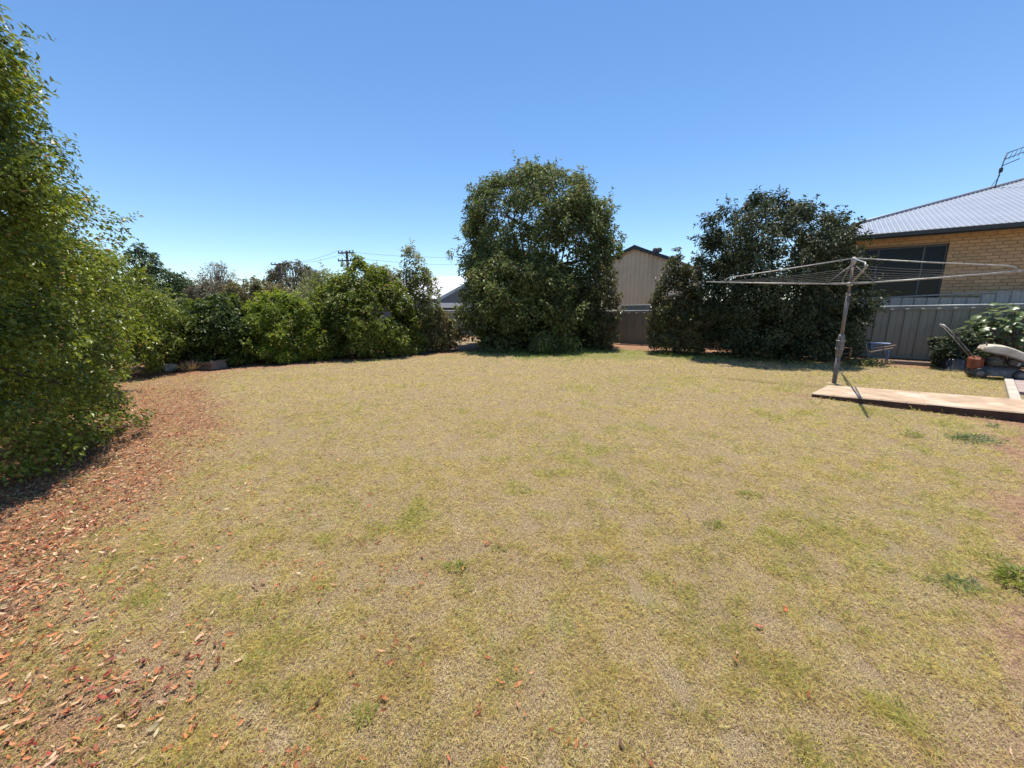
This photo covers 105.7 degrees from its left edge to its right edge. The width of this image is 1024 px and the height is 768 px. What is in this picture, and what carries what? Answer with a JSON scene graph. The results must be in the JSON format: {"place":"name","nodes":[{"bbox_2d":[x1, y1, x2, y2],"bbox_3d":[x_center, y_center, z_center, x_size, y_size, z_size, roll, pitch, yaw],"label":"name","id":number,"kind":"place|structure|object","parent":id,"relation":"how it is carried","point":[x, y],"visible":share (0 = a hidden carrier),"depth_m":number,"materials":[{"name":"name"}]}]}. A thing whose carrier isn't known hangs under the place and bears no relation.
{"place":"outdoors","nodes":[
{"label":"outdoors","id":0,"kind":"place"},
{"bbox_2d":[433,303,470,309],"bbox_3d":[-3.814,-4.927,27.872,3.889,1.737,1.600,0,11,0],"label":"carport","id":1,"kind":"object","parent":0,"point":[447,306],"visible":0.13,"depth_m":26.95,"materials":[{"name":"white metal"}]},
{"bbox_2d":[0,316,1023,767],"bbox_3d":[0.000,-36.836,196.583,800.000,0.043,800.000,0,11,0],"label":"ground","id":2,"kind":"structure","parent":0,"point":[750,748],"depth_m":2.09,"materials":[{"name":"beige plant"}]},
{"bbox_2d":[0,191,151,403],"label":"hedge shrub","id":3,"kind":"object","parent":2,"relation":"on","point":[114,298],"visible":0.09,"depth_m":5.81,"materials":[{"name":"green plant"}]},
{"bbox_2d":[0,4,164,485],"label":"hedge shrub","id":4,"kind":"object","parent":2,"relation":"on","point":[18,161],"visible":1,"depth_m":3.08,"materials":[{"name":"green plant"}]},
{"bbox_2d":[5,234,202,378],"bbox_3d":[-8.509,-1.496,7.579,3.473,2.866,3.671,0,11,0],"label":"hedge shrub","id":5,"kind":"object","parent":2,"relation":"on","point":[153,302],"visible":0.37,"depth_m":7.90,"materials":[{"name":"green plant"}]},
{"bbox_2d":[92,628,116,641],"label":"lawn weed","id":6,"kind":"object","parent":2,"relation":"on","point":[102,634],"visible":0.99,"depth_m":1.61,"materials":[{"name":"green plant"}]},
{"bbox_2d":[117,238,163,283],"bbox_3d":[-27.481,-7.527,29.087,2.635,6.543,2.259,0,11,0],"label":"sparse tree","id":7,"kind":"object","parent":2,"relation":"on","point":[138,251],"visible":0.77,"depth_m":28.74,"materials":[{"name":"green plant"}]},
{"bbox_2d":[126,268,198,300],"bbox_3d":[-33.648,-8.486,36.990,7.265,5.478,5.424,0,11,0],"label":"tree","id":8,"kind":"object","parent":2,"relation":"on","point":[176,282],"visible":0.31,"depth_m":36.37,"materials":[{"name":"green plant"}]},
{"bbox_2d":[163,363,176,371],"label":"stone block","id":9,"kind":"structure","parent":2,"relation":"on","point":[167,367],"depth_m":8.48,"materials":[{"name":"grey stone"}]},
{"bbox_2d":[139,350,205,366],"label":"dry grass clump","id":10,"kind":"object","parent":2,"relation":"on","point":[165,358],"visible":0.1,"depth_m":8.84,"materials":[{"name":"plant"}]},
{"bbox_2d":[171,359,200,370],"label":"dry grass clump","id":11,"kind":"object","parent":2,"relation":"on","point":[188,366],"visible":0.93,"depth_m":8.53,"materials":[{"name":"plant"}]},
{"bbox_2d":[164,293,215,349],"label":"leafy shrub","id":12,"kind":"object","parent":2,"relation":"on","point":[180,302],"visible":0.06,"depth_m":9.79,"materials":[{"name":"green plant"}]},
{"bbox_2d":[193,679,208,692],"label":"lawn weed","id":13,"kind":"object","parent":2,"relation":"on","point":[198,682],"visible":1,"depth_m":1.39,"materials":[{"name":"green plant"}]},
{"bbox_2d":[175,279,231,313],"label":"brown shrub","id":14,"kind":"object","parent":2,"relation":"on","point":[192,292],"visible":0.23,"depth_m":30.39,"materials":[{"name":"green plant"}]},
{"bbox_2d":[187,359,228,369],"bbox_3d":[-6.935,-0.462,8.863,0.596,0.225,0.440,1,11,7],"label":"garden box","id":15,"kind":"object","parent":2,"relation":"on","point":[213,364],"visible":0.69,"depth_m":8.66,"materials":[{"name":"concrete"}]},
{"bbox_2d":[186,260,239,291],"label":"bare tree","id":16,"kind":"object","parent":2,"relation":"on","point":[218,277],"visible":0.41,"depth_m":47.74,"materials":[{"name":"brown plant"}]},
{"bbox_2d":[158,291,268,366],"bbox_3d":[-7.200,-1.321,9.421,2.164,1.815,2.111,10,15,41],"label":"leafy shrub","id":17,"kind":"object","parent":2,"relation":"on","point":[207,331],"visible":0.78,"depth_m":8.93,"materials":[{"name":"green plant"}]},
{"bbox_2d":[220,323,265,352],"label":"leafy shrub","id":18,"kind":"object","parent":2,"relation":"on","point":[237,343],"visible":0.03,"depth_m":9.54,"materials":[{"name":"green plant"}]},
{"bbox_2d":[222,276,267,313],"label":"tree","id":19,"kind":"object","parent":2,"relation":"on","point":[242,285],"visible":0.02,"depth_m":66.49,"materials":[{"name":"green plant"}]},
{"bbox_2d":[217,275,296,307],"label":"rusty shrub","id":20,"kind":"object","parent":2,"relation":"on","point":[235,288],"visible":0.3,"depth_m":27.13,"materials":[{"name":"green plant"}]},
{"bbox_2d":[212,286,336,364],"bbox_3d":[-6.177,-1.536,10.061,2.848,2.002,2.479,0,11,0],"label":"leafy shrub","id":21,"kind":"object","parent":2,"relation":"on","point":[278,347],"visible":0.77,"depth_m":9.64,"materials":[{"name":"green plant"}]},
{"bbox_2d":[271,262,286,286],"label":"power pole","id":22,"kind":"object","parent":2,"relation":"on","point":[280,274],"visible":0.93,"depth_m":51.96,"materials":[{"name":"brown wood"}]},
{"bbox_2d":[262,259,321,291],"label":"gum tree","id":23,"kind":"object","parent":2,"relation":"on","point":[299,271],"visible":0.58,"depth_m":56.62,"materials":[{"name":"green plant"}]},
{"bbox_2d":[288,280,315,302],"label":"olive shrub","id":24,"kind":"object","parent":2,"relation":"on","point":[296,290],"visible":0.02,"depth_m":24.83,"materials":[{"name":"green plant"}]},
{"bbox_2d":[288,307,348,360],"bbox_3d":[-5.378,-1.382,10.684,1.696,1.454,1.510,0,11,0],"label":"leafy shrub","id":25,"kind":"object","parent":2,"relation":"on","point":[324,332],"visible":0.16,"depth_m":10.32,"materials":[{"name":"green plant"}]},
{"bbox_2d":[287,259,369,321],"bbox_3d":[-6.062,-2.565,12.748,2.730,2.987,2.398,0,11,0],"label":"wispy shrub","id":26,"kind":"object","parent":2,"relation":"on","point":[310,285],"visible":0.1,"depth_m":12.15,"materials":[{"name":"green plant"}]},
{"bbox_2d":[338,250,353,268],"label":"power pole","id":27,"kind":"object","parent":2,"relation":"on","point":[346,252],"visible":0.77,"depth_m":42.03,"materials":[{"name":"brown wood"}]},
{"bbox_2d":[341,700,381,727],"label":"lawn weed","id":28,"kind":"object","parent":2,"relation":"on","point":[360,712],"visible":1,"depth_m":1.30,"materials":[{"name":"green plant"}]},
{"bbox_2d":[304,252,422,359],"bbox_3d":[-4.215,-2.215,11.017,3.314,2.964,3.023,0,11,0],"label":"leafy shrub","id":29,"kind":"object","parent":2,"relation":"on","point":[344,298],"visible":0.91,"depth_m":10.44,"materials":[{"name":"green plant"}]},
{"bbox_2d":[359,265,396,295],"bbox_3d":[-11.825,-7.820,34.034,3.888,5.235,3.625,6,13,30],"label":"domed tree","id":30,"kind":"object","parent":2,"relation":"on","point":[390,275],"visible":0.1,"depth_m":33.35,"materials":[{"name":"green plant"}]},
{"bbox_2d":[373,315,428,355],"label":"leafy shrub","id":31,"kind":"object","parent":2,"relation":"on","point":[414,347],"visible":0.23,"depth_m":11.37,"materials":[{"name":"green plant"}]},
{"bbox_2d":[388,238,450,351],"bbox_3d":[-2.885,-2.641,11.927,1.686,3.443,1.648,-7,13,-30],"label":"slender tree","id":32,"kind":"object","parent":2,"relation":"on","point":[411,280],"visible":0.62,"depth_m":11.62,"materials":[{"name":"green plant"}]},
{"bbox_2d":[368,276,473,322],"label":"grey house","id":33,"kind":"structure","parent":2,"relation":"on","point":[450,286],"depth_m":31.20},
{"bbox_2d":[415,306,467,351],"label":"leafy shrub","id":34,"kind":"object","parent":2,"relation":"on","point":[451,330],"visible":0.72,"depth_m":12.08,"materials":[{"name":"green plant"}]},
{"bbox_2d":[442,558,467,571],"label":"lawn weed","id":35,"kind":"object","parent":2,"relation":"on","point":[460,563],"visible":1,"depth_m":2.05,"materials":[{"name":"green plant"}]},
{"bbox_2d":[491,543,508,551],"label":"lawn weed","id":36,"kind":"object","parent":2,"relation":"on","point":[504,548],"visible":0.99,"depth_m":2.20,"materials":[{"name":"green plant"}]},
{"bbox_2d":[0,366,1011,767],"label":"leaf litter","id":37,"kind":"object","parent":2,"relation":"on","point":[54,642],"visible":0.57,"depth_m":2.06,"materials":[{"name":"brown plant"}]},
{"bbox_2d":[451,241,605,353],"bbox_3d":[0.555,-2.885,12.845,5.124,3.600,4.037,0,11,0],"label":"leafy tree","id":38,"kind":"object","parent":2,"relation":"on","point":[481,285],"visible":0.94,"depth_m":11.73,"materials":[{"name":"green plant"}]},
{"bbox_2d":[445,150,627,347],"bbox_3d":[0.882,-4.656,14.068,6.220,6.612,5.259,5,12,24],"label":"round tree","id":39,"kind":"object","parent":2,"relation":"on","point":[579,208],"visible":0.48,"depth_m":12.52,"materials":[{"name":"green plant"}]},
{"bbox_2d":[575,261,625,349],"bbox_3d":[2.834,-2.508,12.671,1.788,2.903,1.567,0,11,0],"label":"camellia shrub","id":40,"kind":"object","parent":2,"relation":"on","point":[609,320],"visible":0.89,"depth_m":12.38,"materials":[{"name":"green plant"}]},
{"bbox_2d":[603,245,699,335],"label":"garden shed","id":41,"kind":"structure","parent":2,"relation":"on","point":[639,268],"depth_m":18.24,"materials":[{"name":"metal"}]},
{"bbox_2d":[644,247,714,355],"bbox_3d":[4.971,-2.440,11.603,2.003,3.179,2.056,0,11,0],"label":"conical shrub","id":42,"kind":"object","parent":2,"relation":"on","point":[663,335],"visible":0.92,"depth_m":11.31,"materials":[{"name":"green plant"}]},
{"bbox_2d":[701,518,726,528],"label":"lawn weed","id":43,"kind":"object","parent":2,"relation":"on","point":[716,521],"visible":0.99,"depth_m":2.44,"materials":[{"name":"green plant"}]},
{"bbox_2d":[443,303,1023,364],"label":"boundary fence","id":44,"kind":"object","parent":2,"relation":"on","point":[901,328],"visible":0.18,"depth_m":10.42,"materials":[{"name":"metal"}]},
{"bbox_2d":[736,489,761,499],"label":"lawn weed","id":45,"kind":"object","parent":2,"relation":"on","point":[749,492],"visible":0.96,"depth_m":2.82,"materials":[{"name":"green plant"}]},
{"bbox_2d":[687,184,900,363],"bbox_3d":[7.313,-2.962,10.518,5.166,4.646,4.307,0,11,0],"label":"dark tree","id":46,"kind":"object","parent":2,"relation":"on","point":[745,335],"visible":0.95,"depth_m":9.63,"materials":[{"name":"green plant"}]},
{"bbox_2d":[621,290,1023,354],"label":"neighbour fence","id":47,"kind":"object","parent":2,"relation":"on","point":[1002,297],"visible":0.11,"depth_m":10.18,"materials":[{"name":"metal"}]},
{"bbox_2d":[706,257,1023,384],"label":"rotary clothesline","id":48,"kind":"object","parent":2,"relation":"on","point":[840,347],"visible":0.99,"depth_m":6.68,"materials":[{"name":"metal"}]},
{"bbox_2d":[841,357,895,366],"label":"creeping plant","id":49,"kind":"object","parent":2,"relation":"on","point":[867,361],"visible":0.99,"depth_m":9.24,"materials":[{"name":"green plant"}]},
{"bbox_2d":[866,342,890,361],"bbox_3d":[9.255,-0.788,9.809,0.390,0.506,0.322,8,14,36],"label":"metal stand","id":50,"kind":"object","parent":2,"relation":"on","point":[886,353],"visible":0.69,"depth_m":9.75,"materials":[{"name":"blue paint"}]},
{"bbox_2d":[834,345,895,355],"bbox_3d":[8.845,-0.843,9.742,1.233,0.036,0.050,-10,7,22],"label":"timber length","id":51,"kind":"object","parent":50,"relation":"on","point":[870,349],"visible":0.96,"depth_m":9.65,"materials":[{"name":"wood"}]},
{"bbox_2d":[868,348,893,352],"bbox_3d":[9.055,-0.827,9.527,0.505,0.030,0.050,-11,8,14],"label":"timber length","id":52,"kind":"object","parent":50,"relation":"on","point":[880,350],"visible":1,"depth_m":9.51,"materials":[{"name":"wood"}]},
{"bbox_2d":[898,430,925,437],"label":"lawn weed","id":53,"kind":"object","parent":2,"relation":"on","point":[912,433],"visible":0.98,"depth_m":4.12,"materials":[{"name":"green plant"}]},
{"bbox_2d":[802,177,1023,307],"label":"brick house","id":54,"kind":"structure","parent":2,"relation":"on","point":[983,225],"depth_m":10.78,"materials":[{"name":"brick"}]},
{"bbox_2d":[854,244,948,298],"bbox_3d":[11.185,-3.217,11.283,1.850,1.450,0.060,8,14,36],"label":"window","id":55,"kind":"structure","parent":54,"relation":"in","point":[928,253],"depth_m":11.14,"materials":[{"name":"glass"}]},
{"bbox_2d":[992,147,1023,186],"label":"tv antenna","id":56,"kind":"object","parent":54,"relation":"on","point":[1001,169],"visible":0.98,"depth_m":12.48,"materials":[{"name":"grey metal"}]},
{"bbox_2d":[890,360,938,366],"bbox_3d":[10.036,-0.465,9.232,1.500,0.090,0.100,8,13,34],"label":"garden sleeper","id":57,"kind":"object","parent":2,"relation":"on","point":[917,363],"visible":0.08,"depth_m":9.41,"materials":[{"name":"wood"}]},
{"bbox_2d":[938,358,964,371],"bbox_3d":[9.805,-0.435,8.626,0.444,0.262,0.444,-5,12,-22],"label":"plastic tub","id":58,"kind":"object","parent":2,"relation":"on","point":[957,365],"visible":0.77,"depth_m":8.51,"materials":[{"name":"plastic"}]},
{"bbox_2d":[922,572,992,595],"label":"lawn weed","id":59,"kind":"object","parent":2,"relation":"on","point":[964,587],"visible":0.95,"depth_m":1.94,"materials":[{"name":"green plant"}]},
{"bbox_2d":[924,328,996,367],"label":"dark shrub","id":60,"kind":"object","parent":2,"relation":"on","point":[943,347],"visible":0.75,"depth_m":8.64,"materials":[{"name":"green plant"}]},
{"bbox_2d":[943,432,1013,448],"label":"lawn weed","id":61,"kind":"object","parent":2,"relation":"on","point":[969,436],"visible":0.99,"depth_m":4.01,"materials":[{"name":"green plant"}]},
{"bbox_2d":[939,324,1023,379],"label":"lawn mower","id":62,"kind":"object","parent":2,"relation":"on","point":[985,367],"visible":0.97,"depth_m":7.48,"materials":[{"name":"plastic"}]},
{"bbox_2d":[956,303,1023,368],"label":"broadleaf plant","id":63,"kind":"object","parent":2,"relation":"on","point":[1014,324],"visible":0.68,"depth_m":8.86,"materials":[{"name":"green plant"}]},
{"bbox_2d":[983,422,998,427],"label":"lawn weed","id":64,"kind":"object","parent":2,"relation":"on","point":[989,425],"visible":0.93,"depth_m":4.49,"materials":[{"name":"green plant"}]},
{"bbox_2d":[967,549,1018,564],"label":"lawn weed","id":65,"kind":"object","parent":2,"relation":"on","point":[1006,560],"visible":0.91,"depth_m":2.12,"materials":[{"name":"green plant"}]},
{"bbox_2d":[976,560,1023,591],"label":"lawn weed","id":66,"kind":"object","parent":2,"relation":"on","point":[1002,572],"visible":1,"depth_m":1.97,"materials":[{"name":"green plant"}]},
{"bbox_2d":[1003,377,1020,398],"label":"paving kerb","id":67,"kind":"structure","parent":2,"relation":"on","point":[1012,391],"depth_m":6.38,"materials":[{"name":"beige concrete"}]},
{"bbox_2d":[1014,379,1023,394],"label":"paving","id":68,"kind":"structure","parent":2,"relation":"on","point":[1019,383],"depth_m":6.71,"materials":[{"name":"beige concrete"}]},
{"bbox_2d":[0,0,1023,299],"label":"sky","id":69,"kind":"structure","parent":0,"point":[248,136],"materials":[{"name":"blue"}]},
{"bbox_2d":[811,385,1023,422],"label":"concrete path","id":70,"kind":"structure","parent":0,"point":[1006,409],"depth_m":5.33,"materials":[{"name":"beige concrete"}]}
]}

